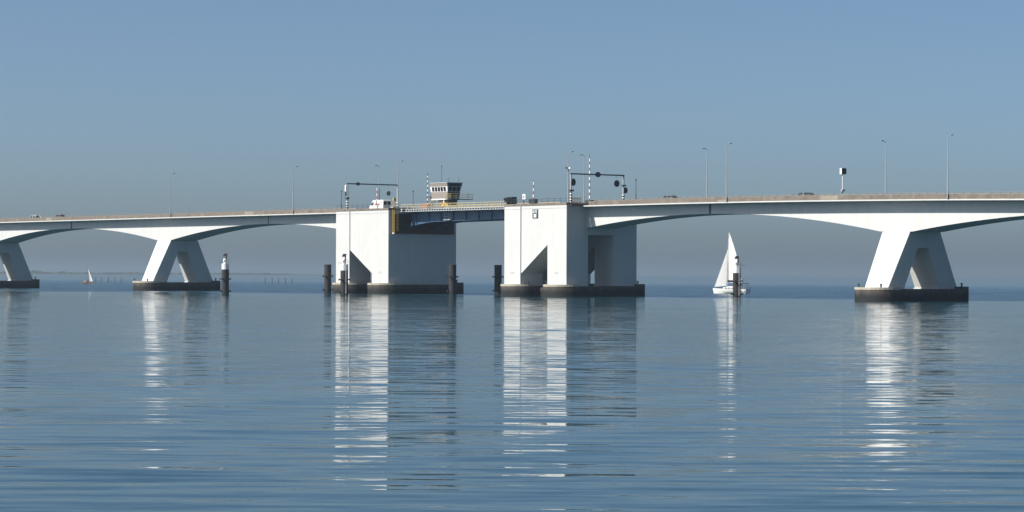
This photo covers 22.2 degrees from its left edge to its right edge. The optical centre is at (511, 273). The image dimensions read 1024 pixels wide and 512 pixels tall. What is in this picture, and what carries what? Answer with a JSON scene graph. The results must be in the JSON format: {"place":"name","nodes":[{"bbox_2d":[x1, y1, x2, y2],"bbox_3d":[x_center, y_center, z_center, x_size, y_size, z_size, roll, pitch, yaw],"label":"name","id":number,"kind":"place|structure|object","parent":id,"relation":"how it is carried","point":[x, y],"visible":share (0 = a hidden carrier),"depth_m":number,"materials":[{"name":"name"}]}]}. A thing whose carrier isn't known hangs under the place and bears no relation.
{"place":"outdoors","nodes":[
{"label":"outdoors","id":0,"kind":"place"},
{"bbox_2d":[0,273,312,274],"bbox_3d":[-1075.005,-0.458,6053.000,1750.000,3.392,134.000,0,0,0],"label":"shore","id":1,"kind":"structure","parent":0,"point":[177,274],"depth_m":5994.46,"materials":[{"name":"soil"}]},
{"bbox_2d":[0,270,276,273],"bbox_3d":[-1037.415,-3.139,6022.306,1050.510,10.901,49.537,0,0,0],"label":"woods","id":2,"kind":"object","parent":1,"relation":"on","point":[33,271],"visible":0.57,"depth_m":6009.26,"materials":[{"name":"green plant"}]},
{"bbox_2d":[0,273,1023,511],"bbox_3d":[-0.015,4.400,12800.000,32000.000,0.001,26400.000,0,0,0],"label":"water","id":3,"kind":"structure","parent":0,"point":[665,393],"depth_m":92.20,"materials":[{"name":"teal liquid"}]},
{"bbox_2d":[0,216,82,287],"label":"bridge section","id":4,"kind":"object","parent":3,"relation":"in","point":[15,232],"visible":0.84,"depth_m":711.73,"materials":[{"name":"white concrete"}]},
{"bbox_2d":[29,215,40,217],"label":"car","id":5,"kind":"object","parent":4,"relation":"on","point":[34,216],"visible":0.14,"depth_m":705.33,"materials":[{"name":"white metal"}]},
{"bbox_2d":[81,269,93,283],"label":"sailing boat","id":6,"kind":"object","parent":3,"relation":"on","point":[85,281],"visible":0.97,"depth_m":1003.38,"materials":[{"name":"fabric"}]},
{"bbox_2d":[64,209,289,290],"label":"bridge section","id":7,"kind":"object","parent":3,"relation":"in","point":[179,235],"visible":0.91,"depth_m":641.54,"materials":[{"name":"white concrete"}]},
{"bbox_2d":[170,173,175,216],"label":"street lamp","id":8,"kind":"object","parent":7,"relation":"on","point":[170,193],"visible":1,"depth_m":636.43,"materials":[{"name":"metal"}]},
{"bbox_2d":[220,253,230,292],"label":"mooring pile","id":9,"kind":"object","parent":3,"relation":"in","point":[225,278],"visible":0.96,"depth_m":559.60,"materials":[{"name":"metal"}]},
{"bbox_2d":[322,264,332,292],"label":"mooring pile","id":10,"kind":"object","parent":3,"relation":"in","point":[327,276],"visible":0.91,"depth_m":578.75,"materials":[{"name":"metal"}]},
{"bbox_2d":[338,254,349,294],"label":"mooring pile","id":11,"kind":"object","parent":3,"relation":"in","point":[343,279],"visible":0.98,"depth_m":536.99,"materials":[{"name":"metal"}]},
{"bbox_2d":[260,204,463,293],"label":"lifting span pier","id":12,"kind":"structure","parent":3,"relation":"in","point":[368,242],"depth_m":566.08,"materials":[{"name":"white concrete"}]},
{"bbox_2d":[292,166,297,212],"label":"street lamp","id":13,"kind":"object","parent":12,"relation":"on","point":[293,197],"visible":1,"depth_m":593.47,"materials":[{"name":"metal"}]},
{"bbox_2d":[345,182,397,208],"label":"signal gantry","id":14,"kind":"object","parent":12,"relation":"on","point":[358,184],"visible":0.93,"depth_m":576.68,"materials":[{"name":"metal"}]},
{"bbox_2d":[374,165,379,199],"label":"street lamp","id":15,"kind":"object","parent":12,"relation":"on","point":[379,181],"visible":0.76,"depth_m":587.26,"materials":[{"name":"metal"}]},
{"bbox_2d":[369,200,390,208],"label":"delivery van","id":16,"kind":"object","parent":12,"relation":"on","point":[386,203],"visible":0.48,"depth_m":577.04,"materials":[{"name":"white metal"}]},
{"bbox_2d":[390,198,398,233],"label":"ladder cage","id":17,"kind":"object","parent":12,"relation":"attached to","point":[394,207],"visible":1,"depth_m":558.62,"materials":[{"name":"yellow paint"}]},
{"bbox_2d":[395,214,454,233],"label":"inspection gantry","id":18,"kind":"object","parent":12,"relation":"attached to","point":[403,224],"visible":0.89,"depth_m":562.94,"materials":[{"name":"metal"}]},
{"bbox_2d":[427,174,430,206],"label":"road barrier","id":19,"kind":"object","parent":12,"relation":"on","point":[427,190],"visible":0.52,"depth_m":573.63,"materials":[{"name":"metal"}]},
{"bbox_2d":[428,166,472,205],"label":"control cabin","id":20,"kind":"object","parent":12,"relation":"on","point":[442,192],"visible":0.95,"depth_m":570.48,"materials":[{"name":"beige metal"}]},
{"bbox_2d":[400,201,559,226],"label":"lifting span","id":21,"kind":"object","parent":12,"relation":"on","point":[447,215],"visible":0.72,"depth_m":549.09,"materials":[{"name":"blue metal"}]},
{"bbox_2d":[447,264,457,294],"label":"mooring pile","id":22,"kind":"object","parent":3,"relation":"in","point":[452,276],"visible":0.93,"depth_m":546.63,"materials":[{"name":"metal"}]},
{"bbox_2d":[492,265,503,293],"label":"mooring pile","id":23,"kind":"object","parent":3,"relation":"in","point":[497,276],"visible":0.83,"depth_m":561.28,"materials":[{"name":"metal"}]},
{"bbox_2d":[500,196,738,296],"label":"lifting span pier","id":24,"kind":"structure","parent":3,"relation":"in","point":[560,249],"depth_m":516.19,"materials":[{"name":"white concrete"}]},
{"bbox_2d":[503,197,516,203],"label":"traffic signal","id":25,"kind":"object","parent":24,"relation":"on","point":[510,200],"visible":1,"depth_m":527.77,"materials":[{"name":"metal"}]},
{"bbox_2d":[528,179,537,203],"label":"road barrier","id":26,"kind":"object","parent":24,"relation":"on","point":[533,199],"visible":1,"depth_m":520.85,"materials":[{"name":"metal"}]},
{"bbox_2d":[532,209,537,217],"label":"notice board","id":27,"kind":"object","parent":24,"relation":"attached to","point":[534,213],"visible":1,"depth_m":519.08,"materials":[{"name":"metal"}]},
{"bbox_2d":[565,167,570,202],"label":"camera mast","id":28,"kind":"object","parent":24,"relation":"on","point":[568,181],"visible":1,"depth_m":513.59,"materials":[{"name":"metal"}]},
{"bbox_2d":[568,197,585,205],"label":"access gate","id":29,"kind":"structure","parent":24,"relation":"on","point":[574,202],"depth_m":511.56,"materials":[{"name":"grey metal"}]},
{"bbox_2d":[580,154,584,201],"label":"street lamp","id":30,"kind":"object","parent":24,"relation":"on","point":[584,177],"visible":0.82,"depth_m":530.13,"materials":[{"name":"metal"}]},
{"bbox_2d":[585,155,593,202],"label":"road barrier","id":31,"kind":"object","parent":24,"relation":"on","point":[586,201],"visible":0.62,"depth_m":527.76,"materials":[{"name":"metal"}]},
{"bbox_2d":[568,172,627,202],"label":"signal gantry","id":32,"kind":"object","parent":24,"relation":"on","point":[596,174],"visible":0.99,"depth_m":517.57,"materials":[{"name":"metal"}]},
{"bbox_2d":[662,195,677,198],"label":"car","id":33,"kind":"object","parent":24,"relation":"on","point":[671,196],"visible":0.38,"depth_m":497.10,"materials":[{"name":"silver metal"}]},
{"bbox_2d":[702,148,707,196],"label":"street lamp","id":34,"kind":"object","parent":24,"relation":"on","point":[706,184],"visible":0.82,"depth_m":500.97,"materials":[{"name":"metal"}]},
{"bbox_2d":[713,233,750,293],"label":"sailing yacht","id":35,"kind":"object","parent":3,"relation":"on","point":[731,252],"visible":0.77,"depth_m":612.64,"materials":[{"name":"fabric"}]},
{"bbox_2d":[731,256,744,296],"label":"mooring pile","id":36,"kind":"object","parent":3,"relation":"in","point":[737,281],"visible":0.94,"depth_m":523.59,"materials":[{"name":"metal"}]},
{"bbox_2d":[701,191,1023,300],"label":"bridge section","id":37,"kind":"object","parent":3,"relation":"in","point":[911,227],"visible":0.98,"depth_m":448.26,"materials":[{"name":"white concrete"}]},
{"bbox_2d":[726,143,731,200],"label":"street lamp","id":38,"kind":"object","parent":37,"relation":"on","point":[726,172],"visible":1,"depth_m":479.11,"materials":[{"name":"metal"}]},
{"bbox_2d":[840,168,845,194],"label":"display sign","id":39,"kind":"object","parent":37,"relation":"on","point":[842,171],"visible":0.8,"depth_m":471.35,"materials":[{"name":"white metal"}]},
{"bbox_2d":[880,140,885,193],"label":"street lamp","id":40,"kind":"object","parent":37,"relation":"on","point":[885,165],"visible":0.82,"depth_m":463.77,"materials":[{"name":"metal"}]},
{"bbox_2d":[947,134,952,198],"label":"street lamp","id":41,"kind":"object","parent":37,"relation":"on","point":[947,171],"visible":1,"depth_m":436.20,"materials":[{"name":"metal"}]},
{"bbox_2d":[0,0,1023,275],"label":"sky","id":42,"kind":"structure","parent":0,"point":[101,101],"materials":[{"name":"blue"}]}
]}

